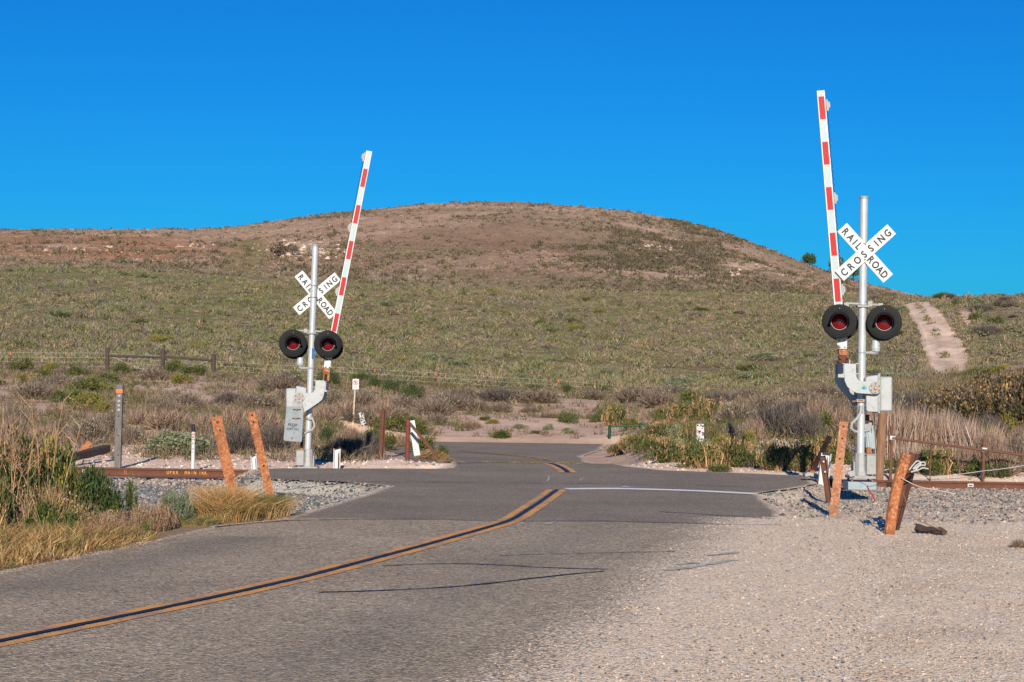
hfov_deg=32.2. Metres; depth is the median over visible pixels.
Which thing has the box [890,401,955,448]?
dry reed clump
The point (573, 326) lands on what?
yellow green bush
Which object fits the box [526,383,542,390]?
feathery bush
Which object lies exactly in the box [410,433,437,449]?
green bush
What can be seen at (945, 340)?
dirt track
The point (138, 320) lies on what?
green bush
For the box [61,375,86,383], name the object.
dry grey bush
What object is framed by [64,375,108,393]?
green bush
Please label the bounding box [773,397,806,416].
dark bare bush
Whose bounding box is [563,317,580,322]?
green bush
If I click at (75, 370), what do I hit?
green bush
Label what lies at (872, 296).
dry grey bush
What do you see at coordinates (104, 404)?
yellow green bush
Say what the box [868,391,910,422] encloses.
dry grey bush
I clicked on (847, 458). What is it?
green bush
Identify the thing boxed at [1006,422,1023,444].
dry tan bush
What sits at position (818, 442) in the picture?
seeding bush
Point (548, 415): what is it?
dry tan bush
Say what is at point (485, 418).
green bush
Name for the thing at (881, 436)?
wooden post
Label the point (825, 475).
steel channel
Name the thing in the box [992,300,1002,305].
dark bare bush
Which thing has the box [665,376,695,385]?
grey green bush
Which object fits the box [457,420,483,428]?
dry tan bush
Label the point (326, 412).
dry tan bush
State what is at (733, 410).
dry grey bush
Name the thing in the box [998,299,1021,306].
dry grey bush
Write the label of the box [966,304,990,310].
dark bare bush
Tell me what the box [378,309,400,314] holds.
dry grey bush
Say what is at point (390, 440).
green bush
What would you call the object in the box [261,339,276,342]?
grey green bush
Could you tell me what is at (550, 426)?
grey green bush
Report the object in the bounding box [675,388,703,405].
green bush
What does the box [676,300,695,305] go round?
grey green bush
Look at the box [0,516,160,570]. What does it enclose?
roadside dry grass
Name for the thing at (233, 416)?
dry tan bush
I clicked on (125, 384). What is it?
dry grey bush
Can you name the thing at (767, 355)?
grey green bush
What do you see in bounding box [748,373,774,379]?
green bush
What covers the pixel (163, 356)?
wire fence
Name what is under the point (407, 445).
steel post
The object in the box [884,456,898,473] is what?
green bush
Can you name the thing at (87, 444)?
rust plate
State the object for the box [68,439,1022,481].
sand stones
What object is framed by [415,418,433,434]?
green bush
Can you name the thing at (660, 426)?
seeding bush
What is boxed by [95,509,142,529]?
brown weeds
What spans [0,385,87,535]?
fennel plant
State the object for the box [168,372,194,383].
yellow green bush
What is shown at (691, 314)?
dry grey bush
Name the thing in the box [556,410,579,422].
green bush
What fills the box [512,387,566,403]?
dry grey bush
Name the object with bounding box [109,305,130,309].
grey green bush
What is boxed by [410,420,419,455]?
white board
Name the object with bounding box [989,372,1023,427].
dark leafy shrub
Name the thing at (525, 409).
dry grey bush
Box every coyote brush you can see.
[0,423,68,521]
[0,475,21,534]
[16,479,85,534]
[39,433,78,493]
[54,461,126,522]
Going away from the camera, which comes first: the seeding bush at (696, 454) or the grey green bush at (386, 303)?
the seeding bush at (696, 454)
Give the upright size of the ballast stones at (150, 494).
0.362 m
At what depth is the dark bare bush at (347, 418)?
68.45 m
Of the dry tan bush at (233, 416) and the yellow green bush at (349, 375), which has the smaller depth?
the dry tan bush at (233, 416)
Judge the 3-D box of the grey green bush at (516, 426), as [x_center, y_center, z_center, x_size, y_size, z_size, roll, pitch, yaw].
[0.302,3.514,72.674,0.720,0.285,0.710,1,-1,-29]
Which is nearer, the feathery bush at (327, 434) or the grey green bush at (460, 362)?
the feathery bush at (327, 434)
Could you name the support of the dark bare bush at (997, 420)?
on the ground at (976, 583)
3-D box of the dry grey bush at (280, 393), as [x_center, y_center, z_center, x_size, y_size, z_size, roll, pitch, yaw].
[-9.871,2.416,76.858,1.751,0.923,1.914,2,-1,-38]
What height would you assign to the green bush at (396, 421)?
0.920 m
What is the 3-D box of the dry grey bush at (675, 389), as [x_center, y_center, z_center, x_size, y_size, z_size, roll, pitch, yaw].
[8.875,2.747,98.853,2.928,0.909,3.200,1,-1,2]
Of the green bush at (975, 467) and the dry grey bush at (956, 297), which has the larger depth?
the dry grey bush at (956, 297)
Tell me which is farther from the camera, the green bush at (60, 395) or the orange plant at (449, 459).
the green bush at (60, 395)
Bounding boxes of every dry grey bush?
[0,404,36,423]
[6,379,58,398]
[27,374,57,383]
[36,380,57,386]
[42,419,68,439]
[48,373,69,385]
[51,365,70,374]
[60,414,111,443]
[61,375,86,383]
[64,375,90,383]
[72,310,90,316]
[77,364,99,374]
[91,376,113,382]
[91,410,130,432]
[109,382,133,389]
[122,424,148,444]
[135,365,169,379]
[151,399,187,412]
[164,340,183,344]
[166,391,203,406]
[200,431,216,449]
[227,389,283,410]
[252,370,306,390]
[271,386,285,400]
[274,419,304,443]
[321,389,348,404]
[340,387,377,406]
[345,403,379,425]
[360,304,380,308]
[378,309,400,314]
[385,393,417,409]
[386,404,414,419]
[408,396,431,411]
[409,396,459,414]
[421,411,451,424]
[430,391,472,411]
[449,384,480,397]
[459,397,492,410]
[473,386,495,398]
[488,400,515,412]
[509,388,532,394]
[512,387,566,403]
[518,406,538,412]
[573,313,590,317]
[573,388,608,399]
[605,383,654,403]
[633,387,680,407]
[650,382,692,394]
[688,312,703,316]
[713,398,761,424]
[718,420,746,442]
[728,386,767,398]
[742,392,784,409]
[775,385,824,399]
[796,392,835,406]
[804,381,844,398]
[845,399,856,416]
[867,293,884,299]
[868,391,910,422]
[952,296,963,299]
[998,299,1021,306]
[1002,431,1023,472]
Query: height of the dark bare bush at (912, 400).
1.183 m
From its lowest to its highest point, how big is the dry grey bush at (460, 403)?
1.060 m
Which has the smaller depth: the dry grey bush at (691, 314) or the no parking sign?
the no parking sign
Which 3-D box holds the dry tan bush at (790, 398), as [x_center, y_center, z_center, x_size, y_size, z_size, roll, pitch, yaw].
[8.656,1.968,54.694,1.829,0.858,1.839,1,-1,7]
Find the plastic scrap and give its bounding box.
[803,471,832,477]
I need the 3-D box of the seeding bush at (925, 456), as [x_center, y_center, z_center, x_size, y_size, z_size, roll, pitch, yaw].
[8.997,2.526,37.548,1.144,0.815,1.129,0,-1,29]
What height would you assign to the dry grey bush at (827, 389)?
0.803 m
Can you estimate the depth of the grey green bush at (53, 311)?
185.01 m
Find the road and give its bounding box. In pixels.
[0,442,913,681]
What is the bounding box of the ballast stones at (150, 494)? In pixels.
[104,468,386,512]
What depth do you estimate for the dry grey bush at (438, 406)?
79.42 m
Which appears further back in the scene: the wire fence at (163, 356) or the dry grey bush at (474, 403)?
the wire fence at (163, 356)
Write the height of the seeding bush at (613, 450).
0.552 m
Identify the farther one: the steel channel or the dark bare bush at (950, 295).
the dark bare bush at (950, 295)
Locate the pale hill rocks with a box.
[44,234,771,279]
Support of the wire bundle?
attached to the rail post at (909, 476)
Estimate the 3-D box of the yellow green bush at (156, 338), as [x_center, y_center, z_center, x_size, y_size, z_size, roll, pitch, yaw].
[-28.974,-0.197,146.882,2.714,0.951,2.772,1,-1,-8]
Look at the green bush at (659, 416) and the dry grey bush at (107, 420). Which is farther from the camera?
the green bush at (659, 416)
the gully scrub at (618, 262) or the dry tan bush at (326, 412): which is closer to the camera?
the dry tan bush at (326, 412)
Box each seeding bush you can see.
[601,399,629,425]
[604,441,633,455]
[617,430,648,450]
[621,415,640,429]
[631,432,666,448]
[642,420,665,434]
[645,415,678,436]
[647,430,688,462]
[651,403,672,419]
[666,397,689,420]
[672,436,725,468]
[680,416,697,435]
[683,393,713,422]
[686,394,727,412]
[710,429,745,466]
[723,433,755,463]
[752,438,792,470]
[786,436,815,471]
[809,427,836,460]
[915,445,961,474]
[960,365,983,375]
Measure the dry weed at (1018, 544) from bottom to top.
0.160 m
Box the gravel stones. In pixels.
[464,516,1023,681]
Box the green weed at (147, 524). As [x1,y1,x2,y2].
[136,517,152,532]
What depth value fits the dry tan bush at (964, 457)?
37.37 m
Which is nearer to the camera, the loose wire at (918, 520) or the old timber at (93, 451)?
the loose wire at (918, 520)
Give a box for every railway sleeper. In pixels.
[132,477,156,481]
[195,478,218,482]
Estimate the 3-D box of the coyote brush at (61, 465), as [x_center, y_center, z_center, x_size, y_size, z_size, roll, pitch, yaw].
[-6.086,1.852,23.491,0.729,1.298,0.624,1,-1,0]
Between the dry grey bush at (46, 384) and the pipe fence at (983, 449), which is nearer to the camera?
the pipe fence at (983, 449)
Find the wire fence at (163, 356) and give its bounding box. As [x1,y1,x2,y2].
[0,347,710,391]
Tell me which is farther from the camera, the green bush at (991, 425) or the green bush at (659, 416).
the green bush at (659, 416)
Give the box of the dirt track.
[904,302,970,372]
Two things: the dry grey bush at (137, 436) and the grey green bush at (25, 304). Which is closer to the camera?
the dry grey bush at (137, 436)
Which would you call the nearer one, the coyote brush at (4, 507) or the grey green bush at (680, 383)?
the coyote brush at (4, 507)
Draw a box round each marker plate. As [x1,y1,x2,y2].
[359,412,365,428]
[697,424,703,443]
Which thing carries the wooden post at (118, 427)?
on the ground at (976, 583)
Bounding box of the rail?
[18,466,1023,489]
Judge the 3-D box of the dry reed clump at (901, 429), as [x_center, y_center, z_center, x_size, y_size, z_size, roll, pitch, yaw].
[8.921,2.108,40.983,1.645,1.583,1.640,0,-1,38]
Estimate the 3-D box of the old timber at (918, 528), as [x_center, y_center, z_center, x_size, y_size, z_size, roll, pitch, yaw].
[5.480,2.477,23.210,0.114,0.133,0.552,1,-1,-29]
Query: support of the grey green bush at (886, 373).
on the ground at (976, 583)
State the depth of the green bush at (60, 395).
63.33 m
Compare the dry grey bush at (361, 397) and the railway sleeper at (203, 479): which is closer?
the railway sleeper at (203, 479)
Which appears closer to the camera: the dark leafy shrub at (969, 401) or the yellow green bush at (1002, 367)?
the dark leafy shrub at (969, 401)
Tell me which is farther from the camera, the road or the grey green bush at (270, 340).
the grey green bush at (270, 340)
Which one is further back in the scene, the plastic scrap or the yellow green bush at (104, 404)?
the yellow green bush at (104, 404)
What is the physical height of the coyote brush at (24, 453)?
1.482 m
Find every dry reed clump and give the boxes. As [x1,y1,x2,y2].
[869,403,934,462]
[887,440,938,471]
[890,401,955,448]
[912,407,981,457]
[938,418,1006,456]
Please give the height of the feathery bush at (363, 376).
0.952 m
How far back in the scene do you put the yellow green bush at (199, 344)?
134.90 m
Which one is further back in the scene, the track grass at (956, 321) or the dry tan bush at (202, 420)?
the track grass at (956, 321)
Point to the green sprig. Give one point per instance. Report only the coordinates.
(128, 497)
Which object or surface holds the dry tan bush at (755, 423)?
on the ground at (976, 583)
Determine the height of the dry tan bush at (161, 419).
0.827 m
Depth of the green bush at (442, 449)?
54.92 m
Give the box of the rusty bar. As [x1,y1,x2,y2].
[409,422,438,458]
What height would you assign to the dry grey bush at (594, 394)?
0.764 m
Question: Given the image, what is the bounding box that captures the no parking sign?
[352,378,358,423]
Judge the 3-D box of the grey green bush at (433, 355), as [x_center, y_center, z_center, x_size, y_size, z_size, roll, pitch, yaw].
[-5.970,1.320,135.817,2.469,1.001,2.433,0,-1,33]
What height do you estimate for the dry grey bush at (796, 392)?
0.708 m
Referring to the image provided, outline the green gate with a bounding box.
[608,423,645,438]
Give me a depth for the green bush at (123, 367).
97.77 m
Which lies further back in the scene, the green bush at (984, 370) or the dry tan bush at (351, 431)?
the green bush at (984, 370)
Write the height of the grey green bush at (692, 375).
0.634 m
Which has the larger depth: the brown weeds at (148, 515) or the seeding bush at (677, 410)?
the seeding bush at (677, 410)
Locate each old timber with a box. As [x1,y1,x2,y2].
[64,445,110,460]
[914,524,946,534]
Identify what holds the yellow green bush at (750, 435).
on the ground at (976, 583)
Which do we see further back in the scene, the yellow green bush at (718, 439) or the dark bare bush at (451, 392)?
the dark bare bush at (451, 392)
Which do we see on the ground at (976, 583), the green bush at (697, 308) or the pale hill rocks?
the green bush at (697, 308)
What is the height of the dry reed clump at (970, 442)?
1.260 m
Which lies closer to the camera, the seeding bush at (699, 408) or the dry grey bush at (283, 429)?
the dry grey bush at (283, 429)
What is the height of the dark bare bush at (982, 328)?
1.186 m
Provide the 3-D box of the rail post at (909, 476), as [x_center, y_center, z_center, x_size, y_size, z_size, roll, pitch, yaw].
[5.240,2.094,23.753,0.452,1.220,0.134,1,-1,0]
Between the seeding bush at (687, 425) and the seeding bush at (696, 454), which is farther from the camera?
the seeding bush at (687, 425)
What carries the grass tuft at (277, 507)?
on the ground at (976, 583)
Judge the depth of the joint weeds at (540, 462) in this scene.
39.42 m
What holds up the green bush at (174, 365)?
on the ground at (976, 583)
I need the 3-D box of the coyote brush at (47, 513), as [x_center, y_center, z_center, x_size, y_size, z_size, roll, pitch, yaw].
[-5.225,1.930,19.870,0.892,0.858,0.691,1,-1,0]
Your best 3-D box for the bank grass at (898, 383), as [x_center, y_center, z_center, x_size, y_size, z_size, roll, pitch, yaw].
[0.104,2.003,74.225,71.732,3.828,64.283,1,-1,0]
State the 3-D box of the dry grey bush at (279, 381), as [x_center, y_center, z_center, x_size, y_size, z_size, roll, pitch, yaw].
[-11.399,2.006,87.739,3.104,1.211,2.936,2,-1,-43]
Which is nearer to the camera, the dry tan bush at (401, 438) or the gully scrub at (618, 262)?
the dry tan bush at (401, 438)
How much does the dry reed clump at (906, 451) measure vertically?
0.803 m
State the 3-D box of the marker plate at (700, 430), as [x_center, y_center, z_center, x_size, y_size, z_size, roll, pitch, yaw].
[4.743,2.586,44.623,0.204,0.992,0.058,1,-1,0]
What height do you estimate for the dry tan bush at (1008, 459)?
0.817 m
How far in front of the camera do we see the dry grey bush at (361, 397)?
81.39 m
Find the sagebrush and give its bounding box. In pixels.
[161,484,194,524]
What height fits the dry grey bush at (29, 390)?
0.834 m
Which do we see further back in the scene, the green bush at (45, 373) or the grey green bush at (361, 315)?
the grey green bush at (361, 315)
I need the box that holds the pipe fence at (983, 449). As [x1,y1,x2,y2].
[885,426,1023,481]
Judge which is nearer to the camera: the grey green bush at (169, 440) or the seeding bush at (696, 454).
the seeding bush at (696, 454)
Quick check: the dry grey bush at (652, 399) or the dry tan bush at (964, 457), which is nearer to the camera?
the dry tan bush at (964, 457)
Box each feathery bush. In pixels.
[285,370,302,380]
[315,367,343,383]
[318,422,335,441]
[349,370,375,383]
[368,375,384,387]
[380,377,403,392]
[398,379,428,399]
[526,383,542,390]
[559,380,574,393]
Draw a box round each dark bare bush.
[213,390,243,405]
[213,424,255,453]
[253,423,293,452]
[318,436,377,459]
[339,405,361,421]
[356,429,385,453]
[430,388,477,399]
[476,386,522,401]
[702,389,742,403]
[744,400,804,437]
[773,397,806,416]
[788,410,831,439]
[827,398,856,417]
[892,390,909,403]
[896,388,931,414]
[929,411,974,428]
[943,293,957,299]
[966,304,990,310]
[969,324,997,335]
[970,413,1010,432]
[985,324,1002,333]
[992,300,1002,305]
[994,296,1013,301]
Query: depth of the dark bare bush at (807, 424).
45.75 m
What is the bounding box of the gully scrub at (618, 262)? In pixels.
[462,209,813,285]
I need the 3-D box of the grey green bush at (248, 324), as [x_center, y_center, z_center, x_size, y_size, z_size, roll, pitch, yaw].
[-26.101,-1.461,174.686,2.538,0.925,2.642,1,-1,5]
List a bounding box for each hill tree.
[800,252,816,264]
[828,255,844,272]
[849,268,858,280]
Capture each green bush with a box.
[6,355,35,371]
[14,372,36,382]
[22,302,33,306]
[36,368,55,377]
[39,316,61,321]
[43,309,62,314]
[43,360,60,372]
[47,387,67,402]
[52,311,73,317]
[63,363,89,377]
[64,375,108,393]
[65,386,89,403]
[65,390,108,409]
[92,400,113,412]
[93,298,108,302]
[93,370,120,383]
[93,380,115,392]
[108,361,133,373]
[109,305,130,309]
[130,317,153,324]
[135,353,165,360]
[142,428,213,455]
[146,333,176,341]
[163,357,184,372]
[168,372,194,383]
[176,363,208,374]
[193,342,209,349]
[216,343,247,352]
[236,321,257,327]
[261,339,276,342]
[343,356,359,360]
[347,372,359,379]
[352,313,364,317]
[364,424,379,436]
[369,413,386,426]
[376,300,394,305]
[377,428,398,450]
[379,412,405,431]
[387,334,403,339]
[394,355,407,362]
[404,415,420,420]
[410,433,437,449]
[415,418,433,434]
[418,352,452,361]
[436,444,449,454]
[444,359,470,365]
[478,416,491,420]
[484,287,500,293]
[485,419,500,423]
[487,428,511,438]
[507,372,541,381]
[512,424,528,428]
[533,319,552,326]
[544,423,553,429]
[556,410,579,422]
[561,427,573,433]
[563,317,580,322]
[566,323,590,331]
[578,296,592,301]
[587,413,603,422]
[593,309,607,312]
[597,368,616,376]
[632,437,661,454]
[644,425,678,438]
[651,412,671,421]
[659,380,697,389]
[662,424,681,437]
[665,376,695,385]
[665,431,705,443]
[669,437,684,449]
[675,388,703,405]
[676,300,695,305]
[684,373,704,378]
[692,306,710,310]
[705,463,731,471]
[706,375,719,379]
[712,431,735,446]
[731,447,764,467]
[734,371,762,378]
[735,363,762,370]
[741,425,758,451]
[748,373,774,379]
[749,351,778,360]
[794,325,812,330]
[819,409,835,429]
[829,439,856,464]
[866,367,893,377]
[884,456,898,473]
[892,305,909,311]
[896,329,906,335]
[921,454,948,475]
[931,292,947,298]
[964,457,998,477]
[968,313,983,319]
[971,296,986,302]
[976,420,995,433]
[980,366,989,374]
[985,316,1004,323]
[985,459,1010,478]
[988,363,1007,373]
[994,364,1012,371]
[1000,408,1023,429]
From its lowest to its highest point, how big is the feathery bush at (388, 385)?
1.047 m
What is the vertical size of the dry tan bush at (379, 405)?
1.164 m
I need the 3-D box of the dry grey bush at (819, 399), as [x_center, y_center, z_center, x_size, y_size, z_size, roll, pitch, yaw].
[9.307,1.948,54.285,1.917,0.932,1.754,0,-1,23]
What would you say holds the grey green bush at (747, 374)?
on the ground at (976, 583)
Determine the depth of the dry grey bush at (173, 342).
143.08 m
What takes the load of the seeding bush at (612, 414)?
on the ground at (976, 583)
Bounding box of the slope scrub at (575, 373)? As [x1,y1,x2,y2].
[0,264,1023,393]
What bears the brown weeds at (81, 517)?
on the ground at (976, 583)
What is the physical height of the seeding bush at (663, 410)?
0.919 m
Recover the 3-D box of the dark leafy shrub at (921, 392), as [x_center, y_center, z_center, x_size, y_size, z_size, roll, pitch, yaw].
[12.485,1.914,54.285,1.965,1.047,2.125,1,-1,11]
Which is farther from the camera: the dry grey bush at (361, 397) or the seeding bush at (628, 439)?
the dry grey bush at (361, 397)
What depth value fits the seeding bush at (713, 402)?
62.66 m
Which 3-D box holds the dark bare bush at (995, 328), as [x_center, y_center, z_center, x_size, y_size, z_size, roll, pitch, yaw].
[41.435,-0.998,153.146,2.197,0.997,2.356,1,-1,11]
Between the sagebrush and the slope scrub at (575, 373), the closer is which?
the sagebrush
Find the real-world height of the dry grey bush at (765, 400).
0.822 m
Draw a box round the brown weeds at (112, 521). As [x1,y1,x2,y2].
[80,506,138,532]
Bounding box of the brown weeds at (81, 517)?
[2,477,116,532]
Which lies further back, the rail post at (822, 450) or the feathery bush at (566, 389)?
the feathery bush at (566, 389)
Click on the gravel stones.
(783, 654)
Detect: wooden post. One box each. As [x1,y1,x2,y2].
[114,384,123,467]
[874,412,886,479]
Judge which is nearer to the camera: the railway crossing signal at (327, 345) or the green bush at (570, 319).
the railway crossing signal at (327, 345)
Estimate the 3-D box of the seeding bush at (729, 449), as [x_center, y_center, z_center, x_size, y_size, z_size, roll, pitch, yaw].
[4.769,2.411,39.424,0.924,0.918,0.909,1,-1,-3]
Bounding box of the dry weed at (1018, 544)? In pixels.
[1007,537,1023,547]
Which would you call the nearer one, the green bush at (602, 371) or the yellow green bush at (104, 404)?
the yellow green bush at (104, 404)
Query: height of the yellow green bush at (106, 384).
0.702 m
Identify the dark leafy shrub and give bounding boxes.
[902,386,937,397]
[912,383,960,420]
[934,375,1002,427]
[934,379,982,396]
[960,369,1007,388]
[978,369,1017,404]
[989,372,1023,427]
[995,364,1023,386]
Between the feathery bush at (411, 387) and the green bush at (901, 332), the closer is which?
the feathery bush at (411, 387)
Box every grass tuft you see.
[175,513,230,526]
[182,480,271,524]
[248,490,316,519]
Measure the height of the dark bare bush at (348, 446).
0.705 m
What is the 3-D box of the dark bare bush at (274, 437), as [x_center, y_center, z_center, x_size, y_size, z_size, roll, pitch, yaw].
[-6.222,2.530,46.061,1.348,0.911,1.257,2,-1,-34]
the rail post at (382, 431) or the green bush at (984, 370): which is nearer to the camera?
the rail post at (382, 431)
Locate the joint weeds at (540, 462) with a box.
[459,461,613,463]
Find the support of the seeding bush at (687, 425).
on the ground at (976, 583)
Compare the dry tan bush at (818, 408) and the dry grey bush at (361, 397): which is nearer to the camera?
the dry tan bush at (818, 408)
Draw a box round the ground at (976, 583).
[0,269,1023,681]
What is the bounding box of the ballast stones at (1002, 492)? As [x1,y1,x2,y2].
[762,478,1023,525]
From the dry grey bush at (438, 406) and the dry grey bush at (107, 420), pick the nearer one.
the dry grey bush at (107, 420)
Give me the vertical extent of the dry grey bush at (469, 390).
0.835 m
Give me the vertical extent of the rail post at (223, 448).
1.524 m
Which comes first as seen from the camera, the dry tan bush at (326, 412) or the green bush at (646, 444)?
the green bush at (646, 444)
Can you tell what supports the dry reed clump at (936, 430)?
on the ground at (976, 583)
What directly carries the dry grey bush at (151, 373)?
on the ground at (976, 583)
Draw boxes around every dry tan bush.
[0,411,32,441]
[22,424,67,448]
[123,408,149,424]
[139,408,195,430]
[187,411,224,432]
[217,406,247,429]
[238,405,283,429]
[312,402,343,421]
[331,396,365,420]
[335,427,362,438]
[364,398,406,418]
[364,411,387,426]
[393,431,410,446]
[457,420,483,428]
[537,409,559,417]
[740,418,766,438]
[773,393,804,410]
[795,398,835,420]
[829,401,855,438]
[848,406,896,438]
[946,442,977,474]
[970,426,1009,463]
[981,441,1022,476]
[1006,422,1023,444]
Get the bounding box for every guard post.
[251,455,257,468]
[333,448,340,467]
[817,453,830,484]
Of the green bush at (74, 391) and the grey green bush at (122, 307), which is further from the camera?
the grey green bush at (122, 307)
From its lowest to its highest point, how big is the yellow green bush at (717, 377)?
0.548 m
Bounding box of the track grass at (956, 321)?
[886,298,988,375]
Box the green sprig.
[123,470,138,516]
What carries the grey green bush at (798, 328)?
on the ground at (976, 583)
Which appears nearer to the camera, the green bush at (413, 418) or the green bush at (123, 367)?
the green bush at (413, 418)
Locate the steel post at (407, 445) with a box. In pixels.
[405,419,409,460]
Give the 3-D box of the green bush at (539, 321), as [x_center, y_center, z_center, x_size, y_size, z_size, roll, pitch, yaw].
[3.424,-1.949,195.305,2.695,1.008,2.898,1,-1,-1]
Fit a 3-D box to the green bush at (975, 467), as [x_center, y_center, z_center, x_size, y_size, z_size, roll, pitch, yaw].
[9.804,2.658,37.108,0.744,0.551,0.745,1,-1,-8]
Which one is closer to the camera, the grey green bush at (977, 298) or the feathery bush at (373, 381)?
the feathery bush at (373, 381)
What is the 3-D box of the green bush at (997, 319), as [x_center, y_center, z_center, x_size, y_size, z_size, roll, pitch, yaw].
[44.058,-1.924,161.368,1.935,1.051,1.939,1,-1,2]
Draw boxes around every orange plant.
[415,449,448,459]
[438,457,454,461]
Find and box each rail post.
[211,416,237,490]
[247,411,274,497]
[378,409,386,459]
[810,435,831,472]
[829,421,847,516]
[884,453,911,534]
[895,452,918,529]
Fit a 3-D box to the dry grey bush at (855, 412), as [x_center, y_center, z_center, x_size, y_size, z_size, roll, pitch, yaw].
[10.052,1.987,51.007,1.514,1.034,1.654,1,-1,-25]
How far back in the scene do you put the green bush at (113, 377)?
83.84 m
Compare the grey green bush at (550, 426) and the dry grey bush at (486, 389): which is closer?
the grey green bush at (550, 426)
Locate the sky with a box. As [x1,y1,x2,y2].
[0,0,1023,296]
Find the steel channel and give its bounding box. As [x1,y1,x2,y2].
[819,456,830,502]
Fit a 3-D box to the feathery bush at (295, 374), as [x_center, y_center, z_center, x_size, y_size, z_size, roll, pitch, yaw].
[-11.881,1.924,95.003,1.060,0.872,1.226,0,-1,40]
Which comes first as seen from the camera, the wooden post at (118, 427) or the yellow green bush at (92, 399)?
the wooden post at (118, 427)
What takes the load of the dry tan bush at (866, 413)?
on the ground at (976, 583)
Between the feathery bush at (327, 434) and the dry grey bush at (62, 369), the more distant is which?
the dry grey bush at (62, 369)
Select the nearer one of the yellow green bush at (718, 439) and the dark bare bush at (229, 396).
the yellow green bush at (718, 439)
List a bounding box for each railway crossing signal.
[279,150,371,467]
[816,90,901,489]
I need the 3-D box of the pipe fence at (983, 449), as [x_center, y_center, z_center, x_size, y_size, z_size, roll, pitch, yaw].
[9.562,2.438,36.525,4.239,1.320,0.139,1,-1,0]
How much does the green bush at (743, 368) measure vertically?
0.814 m
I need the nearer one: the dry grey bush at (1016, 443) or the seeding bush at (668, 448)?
the dry grey bush at (1016, 443)
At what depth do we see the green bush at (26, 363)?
95.90 m
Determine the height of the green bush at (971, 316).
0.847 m
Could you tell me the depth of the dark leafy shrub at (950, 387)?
60.90 m
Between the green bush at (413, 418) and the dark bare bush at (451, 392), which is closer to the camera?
the green bush at (413, 418)
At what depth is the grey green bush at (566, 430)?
70.68 m
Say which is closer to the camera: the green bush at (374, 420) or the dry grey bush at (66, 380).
the green bush at (374, 420)
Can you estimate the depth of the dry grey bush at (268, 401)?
65.79 m
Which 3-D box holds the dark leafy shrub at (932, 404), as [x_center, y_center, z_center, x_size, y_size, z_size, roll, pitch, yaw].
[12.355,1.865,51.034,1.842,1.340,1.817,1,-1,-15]
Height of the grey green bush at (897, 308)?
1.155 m
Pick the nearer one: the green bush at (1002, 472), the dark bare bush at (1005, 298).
the green bush at (1002, 472)
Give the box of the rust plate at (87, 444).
[79,441,91,450]
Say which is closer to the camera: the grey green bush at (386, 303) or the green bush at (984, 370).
the green bush at (984, 370)
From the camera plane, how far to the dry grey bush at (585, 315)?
210.08 m
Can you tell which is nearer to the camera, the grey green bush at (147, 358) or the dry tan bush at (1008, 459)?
the dry tan bush at (1008, 459)
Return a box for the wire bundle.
[909,460,928,472]
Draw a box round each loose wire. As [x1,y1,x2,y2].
[901,477,954,493]
[903,493,945,532]
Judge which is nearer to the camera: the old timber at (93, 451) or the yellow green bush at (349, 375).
the old timber at (93, 451)
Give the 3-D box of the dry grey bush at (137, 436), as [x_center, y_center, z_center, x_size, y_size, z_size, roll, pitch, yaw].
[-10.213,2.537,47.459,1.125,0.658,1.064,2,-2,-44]
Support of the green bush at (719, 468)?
on the ground at (976, 583)
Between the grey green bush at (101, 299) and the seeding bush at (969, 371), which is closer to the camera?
the seeding bush at (969, 371)
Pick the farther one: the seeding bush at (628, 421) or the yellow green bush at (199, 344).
the yellow green bush at (199, 344)
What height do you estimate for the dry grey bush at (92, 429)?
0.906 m
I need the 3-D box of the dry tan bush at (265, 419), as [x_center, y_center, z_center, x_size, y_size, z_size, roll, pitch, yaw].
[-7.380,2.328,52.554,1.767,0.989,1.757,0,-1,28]
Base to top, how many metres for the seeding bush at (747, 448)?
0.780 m
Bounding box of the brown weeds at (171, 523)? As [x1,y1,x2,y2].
[151,502,178,529]
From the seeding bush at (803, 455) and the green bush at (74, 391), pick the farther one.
the green bush at (74, 391)
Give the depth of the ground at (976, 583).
31.98 m
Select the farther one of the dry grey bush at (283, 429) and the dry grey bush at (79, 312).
the dry grey bush at (79, 312)
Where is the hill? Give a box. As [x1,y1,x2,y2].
[0,202,913,295]
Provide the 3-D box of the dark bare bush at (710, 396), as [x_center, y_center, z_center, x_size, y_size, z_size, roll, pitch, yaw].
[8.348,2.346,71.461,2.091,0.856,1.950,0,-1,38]
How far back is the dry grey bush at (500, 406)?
82.00 m
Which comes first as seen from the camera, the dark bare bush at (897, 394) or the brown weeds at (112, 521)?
the brown weeds at (112, 521)
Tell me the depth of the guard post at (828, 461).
33.36 m
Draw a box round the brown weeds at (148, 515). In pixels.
[126,499,172,531]
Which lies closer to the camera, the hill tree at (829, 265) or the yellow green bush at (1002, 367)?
the yellow green bush at (1002, 367)
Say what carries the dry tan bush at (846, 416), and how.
on the ground at (976, 583)
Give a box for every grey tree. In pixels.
[268,238,288,256]
[287,243,298,254]
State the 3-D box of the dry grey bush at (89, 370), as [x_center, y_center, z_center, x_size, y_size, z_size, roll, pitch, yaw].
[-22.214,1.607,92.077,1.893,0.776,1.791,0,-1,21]
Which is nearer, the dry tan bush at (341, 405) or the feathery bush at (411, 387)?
the dry tan bush at (341, 405)
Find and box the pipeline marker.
[191,424,195,468]
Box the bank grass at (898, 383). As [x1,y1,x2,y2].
[0,360,1022,461]
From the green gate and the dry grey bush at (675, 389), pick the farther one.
the dry grey bush at (675, 389)

